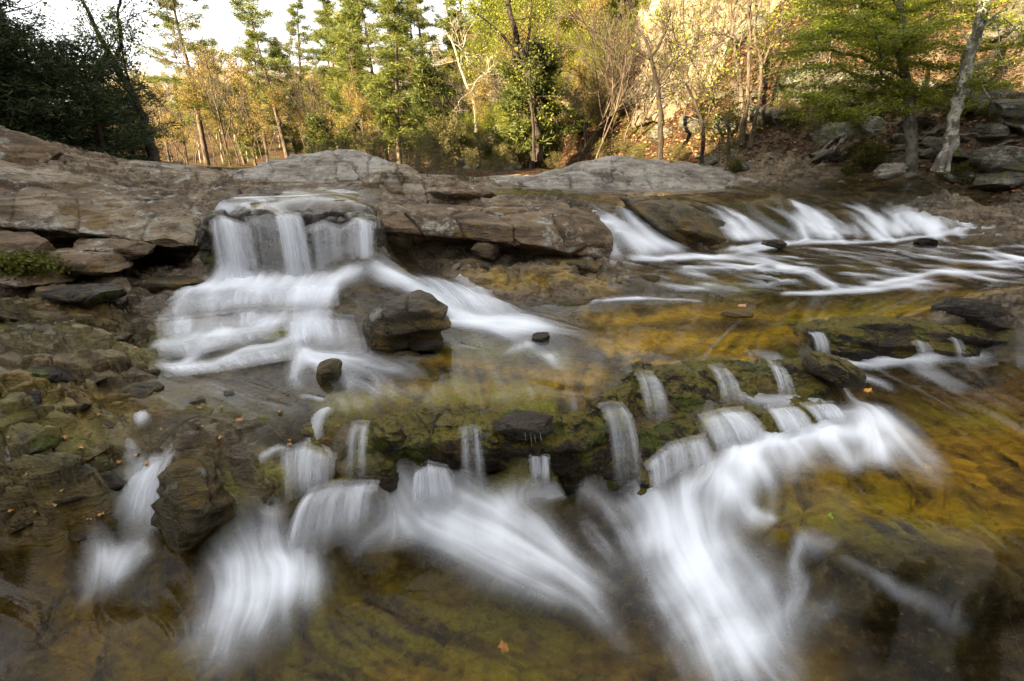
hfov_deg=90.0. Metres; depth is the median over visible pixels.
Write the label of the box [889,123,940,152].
fallen branch
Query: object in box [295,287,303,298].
waterfall
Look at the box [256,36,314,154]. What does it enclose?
pine tree
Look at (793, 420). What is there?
waterfall
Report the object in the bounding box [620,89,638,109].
hillside rock
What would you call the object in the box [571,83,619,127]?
broadleaf tree
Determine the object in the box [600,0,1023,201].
fallen leaves
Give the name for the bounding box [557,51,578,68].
broadleaf tree
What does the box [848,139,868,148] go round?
hillside rock
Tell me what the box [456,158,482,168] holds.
hillside rock
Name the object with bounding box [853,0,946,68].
broadleaf tree
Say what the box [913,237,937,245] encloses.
boulder
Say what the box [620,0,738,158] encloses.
tree
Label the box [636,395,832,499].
rock ledge
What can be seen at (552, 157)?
shrub
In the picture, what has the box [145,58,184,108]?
bare tree
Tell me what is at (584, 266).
rock slab
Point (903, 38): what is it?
layered tree
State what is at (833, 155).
hillside rock
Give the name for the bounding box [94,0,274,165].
bare tree
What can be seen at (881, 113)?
hillside rock
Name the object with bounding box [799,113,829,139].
shrub
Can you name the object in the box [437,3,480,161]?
pine tree
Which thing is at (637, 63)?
bare tree
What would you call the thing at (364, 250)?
waterfall
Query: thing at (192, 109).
bare tree
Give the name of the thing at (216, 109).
bare tree
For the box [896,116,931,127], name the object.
hillside rock
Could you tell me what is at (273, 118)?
bare tree
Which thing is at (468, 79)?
broadleaf tree
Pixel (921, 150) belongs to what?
fallen branch
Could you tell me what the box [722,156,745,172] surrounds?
shrub
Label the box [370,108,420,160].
broadleaf tree
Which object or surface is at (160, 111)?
bare tree
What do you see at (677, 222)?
rock slab
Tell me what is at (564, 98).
bare tree
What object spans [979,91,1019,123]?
shrub
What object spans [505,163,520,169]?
hillside rock
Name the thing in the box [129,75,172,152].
bare tree
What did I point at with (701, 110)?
shrub
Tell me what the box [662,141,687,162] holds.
shrub
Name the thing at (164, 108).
bare tree
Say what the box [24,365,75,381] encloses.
loose slab
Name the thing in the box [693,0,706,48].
bare tree
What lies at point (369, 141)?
shrub
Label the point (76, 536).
loose slab
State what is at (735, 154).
hillside rock
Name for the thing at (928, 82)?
hillside rock
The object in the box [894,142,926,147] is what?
fallen branch
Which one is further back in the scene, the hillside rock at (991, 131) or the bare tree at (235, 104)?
the bare tree at (235, 104)
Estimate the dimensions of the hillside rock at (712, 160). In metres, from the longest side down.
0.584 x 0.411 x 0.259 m
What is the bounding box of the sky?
[1,0,480,103]
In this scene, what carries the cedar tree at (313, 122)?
on the ground
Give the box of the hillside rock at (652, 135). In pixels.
[647,125,671,142]
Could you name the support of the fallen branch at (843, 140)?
on the fallen leaves
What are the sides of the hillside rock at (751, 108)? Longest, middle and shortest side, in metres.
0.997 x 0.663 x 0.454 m
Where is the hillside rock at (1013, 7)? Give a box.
[986,0,1023,42]
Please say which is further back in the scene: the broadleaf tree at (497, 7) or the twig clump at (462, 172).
the broadleaf tree at (497, 7)
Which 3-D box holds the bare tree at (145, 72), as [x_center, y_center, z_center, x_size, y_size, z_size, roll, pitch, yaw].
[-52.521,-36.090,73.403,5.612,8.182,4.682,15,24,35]
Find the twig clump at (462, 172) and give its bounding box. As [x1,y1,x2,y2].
[445,153,498,182]
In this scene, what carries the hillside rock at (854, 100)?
on the ground
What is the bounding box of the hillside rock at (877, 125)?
[854,116,886,137]
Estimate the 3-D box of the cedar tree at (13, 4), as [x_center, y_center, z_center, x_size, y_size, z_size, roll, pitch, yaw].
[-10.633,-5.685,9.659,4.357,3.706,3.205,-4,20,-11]
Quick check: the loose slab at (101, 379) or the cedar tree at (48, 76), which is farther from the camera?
the cedar tree at (48, 76)
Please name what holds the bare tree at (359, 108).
on the ground
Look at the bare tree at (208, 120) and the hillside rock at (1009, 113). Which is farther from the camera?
the bare tree at (208, 120)
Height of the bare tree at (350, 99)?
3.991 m
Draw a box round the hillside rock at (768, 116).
[749,106,785,130]
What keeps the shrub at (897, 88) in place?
on the riverbed
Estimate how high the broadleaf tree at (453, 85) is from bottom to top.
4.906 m
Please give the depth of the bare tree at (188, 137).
36.20 m
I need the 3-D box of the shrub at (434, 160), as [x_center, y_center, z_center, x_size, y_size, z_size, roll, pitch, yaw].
[-2.030,-5.082,13.873,1.297,1.513,1.580,5,20,14]
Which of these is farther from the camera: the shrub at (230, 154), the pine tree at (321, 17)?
the pine tree at (321, 17)
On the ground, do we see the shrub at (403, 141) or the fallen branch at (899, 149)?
the shrub at (403, 141)
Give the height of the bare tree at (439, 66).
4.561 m
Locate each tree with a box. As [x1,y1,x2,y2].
[0,0,83,125]
[0,1,56,125]
[0,4,134,147]
[0,7,84,145]
[1,0,73,119]
[5,26,189,160]
[6,37,139,152]
[17,28,84,147]
[30,0,173,160]
[71,78,158,156]
[88,81,173,160]
[91,34,215,161]
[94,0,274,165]
[105,32,204,161]
[129,58,152,89]
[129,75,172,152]
[131,0,237,165]
[141,66,170,153]
[143,61,178,161]
[143,73,181,149]
[144,74,176,161]
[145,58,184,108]
[155,41,242,163]
[156,107,187,161]
[158,72,226,163]
[163,82,194,162]
[164,45,242,164]
[168,108,214,147]
[168,112,200,161]
[173,96,227,163]
[178,33,282,165]
[179,55,220,163]
[181,21,257,164]
[182,122,196,157]
[185,114,223,163]
[188,36,260,139]
[188,69,242,162]
[194,40,246,164]
[197,86,273,158]
[201,83,234,162]
[220,75,266,160]
[221,22,272,161]
[223,86,247,163]
[225,0,305,157]
[226,76,267,164]
[237,28,281,161]
[242,71,309,158]
[243,93,272,141]
[247,11,342,143]
[249,71,285,144]
[251,91,306,154]
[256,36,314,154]
[260,115,293,151]
[269,0,328,153]
[269,55,309,153]
[281,67,331,145]
[293,71,318,138]
[299,0,343,130]
[301,16,366,146]
[301,109,337,152]
[302,60,337,133]
[303,1,344,130]
[313,66,376,138]
[318,0,388,151]
[322,0,411,161]
[322,22,385,152]
[330,0,387,154]
[333,79,376,152]
[355,30,431,155]
[357,0,429,163]
[367,0,417,162]
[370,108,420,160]
[378,31,421,158]
[391,0,467,163]
[399,53,468,167]
[400,0,439,162]
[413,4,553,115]
[417,18,449,65]
[425,120,475,166]
[426,43,450,120]
[426,58,473,149]
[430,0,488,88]
[431,12,505,131]
[436,61,483,96]
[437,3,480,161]
[438,70,468,99]
[443,0,571,160]
[443,64,480,161]
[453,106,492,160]
[457,0,515,38]
[457,4,572,161]
[458,98,529,163]
[460,0,566,34]
[462,33,492,82]
[463,0,549,41]
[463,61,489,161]
[465,55,498,110]
[469,0,505,71]
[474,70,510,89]
[477,0,522,50]
[478,11,570,79]
[478,80,498,103]
[482,32,574,168]
[484,92,546,151]
[488,49,518,161]
[489,0,576,159]
[492,0,595,69]
[495,36,579,167]
[497,2,544,167]
[504,66,580,138]
[518,0,600,65]
[537,0,662,158]
[540,65,587,146]
[545,22,600,72]
[547,18,570,74]
[553,36,615,166]
[554,102,582,163]
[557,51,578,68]
[560,0,660,161]
[561,48,642,150]
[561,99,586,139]
[564,0,632,116]
[564,50,600,148]
[567,26,637,130]
[568,6,655,146]
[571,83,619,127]
[575,0,723,141]
[576,0,637,44]
[578,64,630,143]
[580,0,640,45]
[585,0,662,115]
[605,0,690,133]
[609,0,649,52]
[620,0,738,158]
[640,0,766,114]
[642,0,774,112]
[656,38,761,163]
[684,0,779,147]
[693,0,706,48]
[707,0,813,145]
[724,0,846,147]
[741,0,1023,172]
[776,0,818,25]
[791,5,888,65]
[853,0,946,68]
[930,0,1023,171]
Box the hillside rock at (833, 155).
[807,149,847,162]
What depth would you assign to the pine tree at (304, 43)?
34.72 m
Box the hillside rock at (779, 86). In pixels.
[776,68,831,98]
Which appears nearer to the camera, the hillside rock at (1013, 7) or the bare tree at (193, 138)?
the hillside rock at (1013, 7)
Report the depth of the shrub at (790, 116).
10.62 m
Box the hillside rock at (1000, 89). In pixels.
[950,80,1013,102]
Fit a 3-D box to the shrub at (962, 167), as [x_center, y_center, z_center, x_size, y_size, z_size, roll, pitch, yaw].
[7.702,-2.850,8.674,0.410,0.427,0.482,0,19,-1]
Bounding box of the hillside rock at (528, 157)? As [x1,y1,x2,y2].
[526,148,549,160]
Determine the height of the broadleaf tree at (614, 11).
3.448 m
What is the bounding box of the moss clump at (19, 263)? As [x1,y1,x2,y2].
[0,244,76,280]
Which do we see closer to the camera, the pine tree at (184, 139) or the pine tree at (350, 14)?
the pine tree at (350, 14)
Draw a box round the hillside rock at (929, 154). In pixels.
[918,150,934,158]
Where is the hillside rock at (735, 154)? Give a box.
[730,150,740,156]
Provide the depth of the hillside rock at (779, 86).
10.78 m
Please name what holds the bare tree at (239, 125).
on the ground
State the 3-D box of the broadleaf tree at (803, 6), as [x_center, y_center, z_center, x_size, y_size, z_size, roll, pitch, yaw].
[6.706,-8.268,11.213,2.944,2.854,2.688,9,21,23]
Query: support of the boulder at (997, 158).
on the riverbed
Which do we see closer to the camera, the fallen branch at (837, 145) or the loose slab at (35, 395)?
the loose slab at (35, 395)
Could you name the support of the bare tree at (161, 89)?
on the ground
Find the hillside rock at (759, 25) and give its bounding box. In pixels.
[755,23,764,31]
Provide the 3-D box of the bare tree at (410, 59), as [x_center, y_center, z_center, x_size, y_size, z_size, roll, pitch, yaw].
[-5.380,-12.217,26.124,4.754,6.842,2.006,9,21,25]
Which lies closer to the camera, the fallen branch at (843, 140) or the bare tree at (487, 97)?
the fallen branch at (843, 140)
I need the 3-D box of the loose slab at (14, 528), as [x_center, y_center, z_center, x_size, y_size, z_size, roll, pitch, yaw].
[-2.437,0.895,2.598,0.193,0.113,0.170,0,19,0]
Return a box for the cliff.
[631,0,782,128]
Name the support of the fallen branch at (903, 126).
on the fallen leaves
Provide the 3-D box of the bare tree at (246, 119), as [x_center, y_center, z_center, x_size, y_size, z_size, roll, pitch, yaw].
[-13.011,-10.919,24.091,3.104,5.583,4.221,0,19,-1]
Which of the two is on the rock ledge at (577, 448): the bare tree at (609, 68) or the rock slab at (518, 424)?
the rock slab at (518, 424)
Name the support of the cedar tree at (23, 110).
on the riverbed
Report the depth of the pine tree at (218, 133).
40.65 m
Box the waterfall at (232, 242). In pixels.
[225,219,242,262]
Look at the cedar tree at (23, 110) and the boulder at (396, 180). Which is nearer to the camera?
the boulder at (396, 180)
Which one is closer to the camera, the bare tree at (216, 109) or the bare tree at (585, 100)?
the bare tree at (585, 100)
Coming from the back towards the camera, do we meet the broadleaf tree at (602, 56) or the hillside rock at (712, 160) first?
the broadleaf tree at (602, 56)
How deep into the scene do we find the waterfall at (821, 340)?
4.11 m
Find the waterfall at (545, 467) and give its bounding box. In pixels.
[535,457,547,473]
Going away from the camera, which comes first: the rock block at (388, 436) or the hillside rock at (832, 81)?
the rock block at (388, 436)
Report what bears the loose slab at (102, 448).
on the riverbed
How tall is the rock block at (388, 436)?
0.260 m
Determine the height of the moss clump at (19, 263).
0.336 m
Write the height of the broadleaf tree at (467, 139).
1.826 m
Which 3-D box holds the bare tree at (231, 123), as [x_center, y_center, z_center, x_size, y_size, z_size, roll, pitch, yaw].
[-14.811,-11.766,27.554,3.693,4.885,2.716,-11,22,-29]
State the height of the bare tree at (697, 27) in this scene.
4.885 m
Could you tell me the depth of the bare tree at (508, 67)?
17.85 m
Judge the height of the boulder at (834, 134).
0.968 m
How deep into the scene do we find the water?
2.80 m
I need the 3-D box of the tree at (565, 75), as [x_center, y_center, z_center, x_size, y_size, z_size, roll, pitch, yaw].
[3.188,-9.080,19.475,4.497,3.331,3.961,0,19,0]
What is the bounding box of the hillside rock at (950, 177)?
[934,172,962,183]
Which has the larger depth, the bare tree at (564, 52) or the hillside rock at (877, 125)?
the bare tree at (564, 52)
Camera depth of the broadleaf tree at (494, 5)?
27.75 m
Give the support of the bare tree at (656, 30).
on the ground
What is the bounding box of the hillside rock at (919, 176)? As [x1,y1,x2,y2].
[915,174,924,179]
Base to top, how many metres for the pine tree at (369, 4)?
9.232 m
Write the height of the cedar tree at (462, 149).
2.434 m
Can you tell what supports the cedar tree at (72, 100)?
on the ground
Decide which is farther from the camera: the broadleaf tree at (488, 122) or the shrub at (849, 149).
the broadleaf tree at (488, 122)
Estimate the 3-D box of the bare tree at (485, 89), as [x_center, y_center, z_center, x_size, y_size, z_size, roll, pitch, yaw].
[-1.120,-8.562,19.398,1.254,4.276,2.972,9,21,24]
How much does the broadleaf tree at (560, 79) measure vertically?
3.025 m
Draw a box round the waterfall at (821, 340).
[814,333,824,347]
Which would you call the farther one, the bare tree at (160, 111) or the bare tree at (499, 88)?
the bare tree at (160, 111)
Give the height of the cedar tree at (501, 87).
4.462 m
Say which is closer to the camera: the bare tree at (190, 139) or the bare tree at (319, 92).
the bare tree at (319, 92)
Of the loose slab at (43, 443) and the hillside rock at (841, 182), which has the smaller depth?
the loose slab at (43, 443)
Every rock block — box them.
[0,231,56,266]
[0,269,78,288]
[37,283,127,303]
[43,247,133,274]
[72,237,155,259]
[130,275,204,292]
[151,456,235,553]
[370,415,404,462]
[373,458,399,492]
[470,241,499,259]
[481,422,500,463]
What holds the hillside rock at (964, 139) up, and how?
on the riverbed
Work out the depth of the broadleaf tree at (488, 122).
16.84 m
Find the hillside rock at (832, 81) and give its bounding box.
[791,70,876,106]
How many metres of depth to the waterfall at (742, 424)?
3.06 m
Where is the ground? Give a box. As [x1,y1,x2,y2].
[87,0,882,176]
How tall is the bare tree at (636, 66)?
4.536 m
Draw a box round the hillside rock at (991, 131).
[970,123,1009,140]
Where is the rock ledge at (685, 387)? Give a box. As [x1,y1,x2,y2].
[617,356,842,420]
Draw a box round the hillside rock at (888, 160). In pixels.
[880,153,896,162]
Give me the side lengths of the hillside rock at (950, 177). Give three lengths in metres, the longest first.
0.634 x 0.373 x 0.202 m
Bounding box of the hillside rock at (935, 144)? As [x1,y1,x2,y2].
[922,136,968,160]
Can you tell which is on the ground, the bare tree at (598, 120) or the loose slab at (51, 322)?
the bare tree at (598, 120)
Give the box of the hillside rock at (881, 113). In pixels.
[862,110,886,116]
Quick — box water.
[97,185,1023,671]
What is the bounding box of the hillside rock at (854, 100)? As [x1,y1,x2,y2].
[837,70,891,106]
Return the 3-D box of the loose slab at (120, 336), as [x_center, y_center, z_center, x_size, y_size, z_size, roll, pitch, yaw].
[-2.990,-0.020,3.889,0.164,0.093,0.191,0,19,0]
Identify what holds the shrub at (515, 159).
on the ground
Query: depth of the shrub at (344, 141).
16.42 m
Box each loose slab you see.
[0,311,17,321]
[6,514,40,534]
[10,390,40,404]
[12,327,31,336]
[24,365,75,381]
[28,435,60,453]
[32,496,84,505]
[48,311,69,324]
[64,403,91,413]
[68,531,93,541]
[73,444,109,461]
[81,375,106,387]
[99,417,122,428]
[102,474,127,489]
[113,332,131,340]
[118,381,164,398]
[145,369,159,374]
[182,395,205,405]
[223,389,241,396]
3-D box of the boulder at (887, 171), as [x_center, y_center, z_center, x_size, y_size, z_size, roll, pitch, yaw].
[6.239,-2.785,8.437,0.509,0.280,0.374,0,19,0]
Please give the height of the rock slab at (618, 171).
1.011 m
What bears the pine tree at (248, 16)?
on the ground
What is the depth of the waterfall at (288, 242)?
4.73 m
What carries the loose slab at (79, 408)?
on the riverbed
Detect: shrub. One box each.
[213,147,242,166]
[301,138,331,153]
[302,143,322,153]
[319,133,356,149]
[348,129,386,155]
[350,129,397,161]
[389,128,430,171]
[402,108,467,176]
[414,128,458,168]
[416,127,463,171]
[450,144,491,180]
[451,89,510,160]
[468,136,500,167]
[483,141,514,171]
[495,145,522,170]
[542,151,569,169]
[589,135,620,160]
[614,138,640,157]
[625,142,647,158]
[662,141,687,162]
[695,100,752,165]
[695,105,707,116]
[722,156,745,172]
[726,97,752,121]
[756,100,798,132]
[764,90,796,111]
[780,105,808,131]
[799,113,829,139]
[820,98,849,122]
[831,141,882,175]
[842,144,854,156]
[843,114,870,139]
[844,133,869,152]
[856,137,895,169]
[882,92,903,115]
[890,77,917,91]
[944,88,973,114]
[951,160,985,183]
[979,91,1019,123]
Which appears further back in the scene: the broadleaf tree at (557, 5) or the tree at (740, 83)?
the broadleaf tree at (557, 5)
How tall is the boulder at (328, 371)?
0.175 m
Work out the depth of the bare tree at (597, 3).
15.65 m
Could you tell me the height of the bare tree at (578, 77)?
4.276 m
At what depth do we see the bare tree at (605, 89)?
15.64 m
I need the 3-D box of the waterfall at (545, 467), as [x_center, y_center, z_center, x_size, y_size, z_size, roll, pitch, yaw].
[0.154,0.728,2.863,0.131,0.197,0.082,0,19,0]
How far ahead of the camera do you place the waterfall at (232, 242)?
4.69 m
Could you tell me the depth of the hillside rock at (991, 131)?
8.66 m
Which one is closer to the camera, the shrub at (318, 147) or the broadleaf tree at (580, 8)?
the shrub at (318, 147)
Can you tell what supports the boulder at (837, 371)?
on the rock ledge at (685, 387)
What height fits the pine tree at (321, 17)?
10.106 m
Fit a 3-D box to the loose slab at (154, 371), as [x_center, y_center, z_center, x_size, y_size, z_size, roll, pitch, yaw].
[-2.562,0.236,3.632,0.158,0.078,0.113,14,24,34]
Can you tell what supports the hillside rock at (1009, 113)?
on the riverbed
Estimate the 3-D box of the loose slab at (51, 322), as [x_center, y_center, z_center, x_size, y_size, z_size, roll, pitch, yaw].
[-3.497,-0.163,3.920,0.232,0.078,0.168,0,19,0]
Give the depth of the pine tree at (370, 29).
28.39 m
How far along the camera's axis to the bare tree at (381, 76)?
21.12 m
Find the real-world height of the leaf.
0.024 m
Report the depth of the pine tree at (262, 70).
35.80 m
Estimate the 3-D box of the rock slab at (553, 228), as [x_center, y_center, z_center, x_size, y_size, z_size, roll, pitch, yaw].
[-0.219,-1.213,5.928,2.915,0.789,1.590,0,19,0]
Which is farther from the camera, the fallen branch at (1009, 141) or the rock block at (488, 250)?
the fallen branch at (1009, 141)
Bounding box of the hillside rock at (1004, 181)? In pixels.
[969,171,1023,190]
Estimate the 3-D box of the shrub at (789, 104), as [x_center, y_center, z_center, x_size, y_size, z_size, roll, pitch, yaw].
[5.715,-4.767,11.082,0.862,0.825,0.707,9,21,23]
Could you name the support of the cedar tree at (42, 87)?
on the ground
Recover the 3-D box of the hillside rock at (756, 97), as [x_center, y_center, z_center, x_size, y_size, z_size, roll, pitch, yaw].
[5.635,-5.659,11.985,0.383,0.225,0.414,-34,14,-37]
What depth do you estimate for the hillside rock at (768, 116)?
10.91 m
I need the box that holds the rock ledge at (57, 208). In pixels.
[0,160,206,263]
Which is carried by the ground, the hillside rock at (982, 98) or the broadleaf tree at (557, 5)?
the broadleaf tree at (557, 5)
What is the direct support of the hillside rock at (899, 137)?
on the riverbed
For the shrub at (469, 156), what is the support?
on the riverbed
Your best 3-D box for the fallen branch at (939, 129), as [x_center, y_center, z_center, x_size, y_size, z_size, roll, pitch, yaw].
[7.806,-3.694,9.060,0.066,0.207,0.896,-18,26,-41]
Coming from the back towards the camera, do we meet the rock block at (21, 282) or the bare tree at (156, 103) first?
the bare tree at (156, 103)
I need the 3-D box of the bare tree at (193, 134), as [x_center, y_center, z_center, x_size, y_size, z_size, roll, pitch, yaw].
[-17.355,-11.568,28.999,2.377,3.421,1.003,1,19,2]
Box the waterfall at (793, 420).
[773,410,797,425]
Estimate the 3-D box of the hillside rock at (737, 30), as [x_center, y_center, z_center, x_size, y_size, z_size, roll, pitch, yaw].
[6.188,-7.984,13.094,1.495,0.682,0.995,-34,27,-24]
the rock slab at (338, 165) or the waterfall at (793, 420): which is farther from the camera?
the rock slab at (338, 165)
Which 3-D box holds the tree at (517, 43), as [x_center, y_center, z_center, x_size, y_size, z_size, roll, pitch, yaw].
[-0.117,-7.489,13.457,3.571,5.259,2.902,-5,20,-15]
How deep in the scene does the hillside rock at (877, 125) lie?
9.96 m
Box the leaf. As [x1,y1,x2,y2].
[497,639,508,653]
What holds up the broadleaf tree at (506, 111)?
on the ground
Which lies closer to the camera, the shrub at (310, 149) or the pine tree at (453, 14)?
the shrub at (310, 149)
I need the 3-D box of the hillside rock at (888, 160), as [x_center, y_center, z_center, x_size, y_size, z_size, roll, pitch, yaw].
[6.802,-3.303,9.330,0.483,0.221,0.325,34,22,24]
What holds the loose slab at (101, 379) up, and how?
on the riverbed
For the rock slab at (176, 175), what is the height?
0.837 m
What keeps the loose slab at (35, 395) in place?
on the riverbed
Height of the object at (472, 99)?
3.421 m
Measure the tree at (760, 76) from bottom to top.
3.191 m
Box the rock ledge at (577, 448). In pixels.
[296,380,638,517]
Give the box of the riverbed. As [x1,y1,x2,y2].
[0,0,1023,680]
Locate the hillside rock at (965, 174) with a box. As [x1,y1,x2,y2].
[953,170,980,180]
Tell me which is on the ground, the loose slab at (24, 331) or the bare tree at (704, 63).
the bare tree at (704, 63)
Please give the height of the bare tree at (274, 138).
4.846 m
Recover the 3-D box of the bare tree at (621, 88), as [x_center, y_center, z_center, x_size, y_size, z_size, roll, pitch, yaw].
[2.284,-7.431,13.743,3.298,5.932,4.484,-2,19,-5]
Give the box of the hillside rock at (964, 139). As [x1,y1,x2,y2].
[959,135,969,142]
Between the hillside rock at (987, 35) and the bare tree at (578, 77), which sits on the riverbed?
the hillside rock at (987, 35)
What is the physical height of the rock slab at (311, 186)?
0.415 m
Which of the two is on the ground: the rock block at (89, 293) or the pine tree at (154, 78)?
the pine tree at (154, 78)
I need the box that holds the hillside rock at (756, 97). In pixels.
[745,92,757,101]
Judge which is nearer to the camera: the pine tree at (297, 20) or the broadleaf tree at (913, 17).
the broadleaf tree at (913, 17)
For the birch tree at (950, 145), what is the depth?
7.87 m
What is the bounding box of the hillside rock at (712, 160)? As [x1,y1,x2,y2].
[698,155,720,165]
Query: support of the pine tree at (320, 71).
on the ground
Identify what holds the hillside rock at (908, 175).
on the riverbed
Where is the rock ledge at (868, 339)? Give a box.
[793,314,1009,368]
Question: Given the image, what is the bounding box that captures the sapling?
[505,47,549,160]
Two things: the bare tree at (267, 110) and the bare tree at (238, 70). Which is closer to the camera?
the bare tree at (238, 70)
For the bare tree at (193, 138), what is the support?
on the ground
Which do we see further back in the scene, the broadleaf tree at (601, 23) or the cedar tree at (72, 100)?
the broadleaf tree at (601, 23)
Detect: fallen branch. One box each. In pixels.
[808,103,864,156]
[823,137,842,162]
[839,101,873,145]
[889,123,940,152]
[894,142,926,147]
[897,118,922,140]
[918,148,964,160]
[921,126,978,135]
[979,137,1023,148]
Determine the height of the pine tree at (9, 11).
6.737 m
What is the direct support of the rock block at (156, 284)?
on the riverbed
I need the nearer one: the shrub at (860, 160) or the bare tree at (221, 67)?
the shrub at (860, 160)
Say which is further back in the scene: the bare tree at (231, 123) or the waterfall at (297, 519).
the bare tree at (231, 123)
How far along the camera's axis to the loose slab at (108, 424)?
3.02 m
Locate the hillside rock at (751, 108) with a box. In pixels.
[733,104,762,124]
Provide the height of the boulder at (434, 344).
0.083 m
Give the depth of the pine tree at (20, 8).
10.52 m
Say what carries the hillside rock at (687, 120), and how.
on the ground
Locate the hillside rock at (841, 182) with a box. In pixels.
[837,180,846,183]
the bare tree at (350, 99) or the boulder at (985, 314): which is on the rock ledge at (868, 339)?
the boulder at (985, 314)
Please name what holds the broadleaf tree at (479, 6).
on the ground
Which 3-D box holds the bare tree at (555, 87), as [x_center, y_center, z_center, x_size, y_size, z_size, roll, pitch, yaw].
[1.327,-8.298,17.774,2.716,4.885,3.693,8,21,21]
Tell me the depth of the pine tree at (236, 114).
30.29 m
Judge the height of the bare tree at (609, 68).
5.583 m
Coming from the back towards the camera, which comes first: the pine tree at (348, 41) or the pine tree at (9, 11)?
the pine tree at (348, 41)
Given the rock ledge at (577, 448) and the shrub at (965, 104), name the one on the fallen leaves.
the shrub at (965, 104)
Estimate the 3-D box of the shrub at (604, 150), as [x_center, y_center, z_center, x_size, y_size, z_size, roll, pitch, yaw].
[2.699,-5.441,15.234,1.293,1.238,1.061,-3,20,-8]
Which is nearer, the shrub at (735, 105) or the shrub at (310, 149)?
the shrub at (735, 105)
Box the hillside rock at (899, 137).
[892,133,904,142]
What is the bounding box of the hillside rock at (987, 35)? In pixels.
[981,30,1004,41]
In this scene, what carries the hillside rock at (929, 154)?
on the riverbed
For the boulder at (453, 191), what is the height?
0.421 m
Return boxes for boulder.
[0,127,63,165]
[316,358,341,383]
[358,163,437,203]
[362,290,450,354]
[408,338,443,350]
[428,180,495,202]
[456,259,491,271]
[532,332,549,345]
[720,309,753,317]
[761,239,786,248]
[802,351,866,388]
[811,122,860,146]
[873,163,907,179]
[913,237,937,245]
[931,296,1015,330]
[964,145,1023,173]
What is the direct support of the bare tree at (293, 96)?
on the ground
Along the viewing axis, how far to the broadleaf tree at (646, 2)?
17.76 m
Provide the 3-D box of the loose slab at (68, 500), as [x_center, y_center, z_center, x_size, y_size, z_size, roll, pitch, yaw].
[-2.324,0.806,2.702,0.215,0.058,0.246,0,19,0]
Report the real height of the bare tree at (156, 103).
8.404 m
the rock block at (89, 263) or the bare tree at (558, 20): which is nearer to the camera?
the rock block at (89, 263)
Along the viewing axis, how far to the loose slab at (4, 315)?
3.80 m
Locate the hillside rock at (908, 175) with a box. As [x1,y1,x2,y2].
[902,172,915,177]
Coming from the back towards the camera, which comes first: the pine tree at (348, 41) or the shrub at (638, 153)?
the pine tree at (348, 41)
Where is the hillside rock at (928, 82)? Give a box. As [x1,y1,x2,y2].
[917,79,935,88]
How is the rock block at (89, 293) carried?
on the riverbed
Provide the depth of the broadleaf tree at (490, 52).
20.35 m
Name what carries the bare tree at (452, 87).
on the ground
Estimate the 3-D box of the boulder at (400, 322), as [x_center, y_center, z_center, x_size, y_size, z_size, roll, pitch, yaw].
[-0.760,-0.141,3.837,0.669,0.416,0.561,-16,25,-38]
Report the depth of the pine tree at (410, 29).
30.08 m
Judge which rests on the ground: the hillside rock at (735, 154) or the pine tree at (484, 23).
the pine tree at (484, 23)
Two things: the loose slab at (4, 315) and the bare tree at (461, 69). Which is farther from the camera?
the bare tree at (461, 69)
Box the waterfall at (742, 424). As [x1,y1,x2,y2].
[724,414,754,432]
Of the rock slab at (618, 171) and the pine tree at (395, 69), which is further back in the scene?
the pine tree at (395, 69)
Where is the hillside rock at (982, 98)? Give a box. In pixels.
[966,90,1023,116]
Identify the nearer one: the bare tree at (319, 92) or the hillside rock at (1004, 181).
the hillside rock at (1004, 181)
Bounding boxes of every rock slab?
[112,159,222,188]
[203,181,331,190]
[226,149,399,182]
[376,200,612,259]
[489,155,758,190]
[493,409,553,440]
[548,257,601,274]
[619,196,729,243]
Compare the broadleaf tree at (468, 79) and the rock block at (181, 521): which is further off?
the broadleaf tree at (468, 79)
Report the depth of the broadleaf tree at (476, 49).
31.41 m
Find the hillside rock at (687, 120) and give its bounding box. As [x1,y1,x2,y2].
[678,115,701,133]
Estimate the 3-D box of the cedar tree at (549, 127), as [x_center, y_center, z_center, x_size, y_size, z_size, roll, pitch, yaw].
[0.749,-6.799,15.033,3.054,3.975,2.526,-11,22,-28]
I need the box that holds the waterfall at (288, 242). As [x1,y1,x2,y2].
[285,224,298,262]
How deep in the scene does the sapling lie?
13.65 m
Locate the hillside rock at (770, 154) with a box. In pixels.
[763,151,774,157]
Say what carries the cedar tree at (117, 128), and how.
on the ground
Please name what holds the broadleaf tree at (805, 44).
on the ground
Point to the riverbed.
(890, 572)
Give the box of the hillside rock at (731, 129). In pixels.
[711,116,736,133]
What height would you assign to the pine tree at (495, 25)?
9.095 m
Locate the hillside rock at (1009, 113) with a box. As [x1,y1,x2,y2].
[986,98,1023,134]
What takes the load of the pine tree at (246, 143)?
on the ground
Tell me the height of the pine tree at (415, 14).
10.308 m
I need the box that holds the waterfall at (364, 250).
[360,221,367,258]
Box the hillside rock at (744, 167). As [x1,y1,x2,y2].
[737,162,749,171]
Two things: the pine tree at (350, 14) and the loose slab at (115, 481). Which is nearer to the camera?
the loose slab at (115, 481)
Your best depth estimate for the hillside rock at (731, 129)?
11.81 m
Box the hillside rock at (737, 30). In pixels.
[730,11,766,45]
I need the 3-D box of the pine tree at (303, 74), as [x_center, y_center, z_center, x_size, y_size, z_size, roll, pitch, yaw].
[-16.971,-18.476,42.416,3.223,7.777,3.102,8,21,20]
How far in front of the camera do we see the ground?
14.45 m
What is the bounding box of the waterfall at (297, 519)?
[292,494,359,533]
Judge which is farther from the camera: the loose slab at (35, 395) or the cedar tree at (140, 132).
the cedar tree at (140, 132)

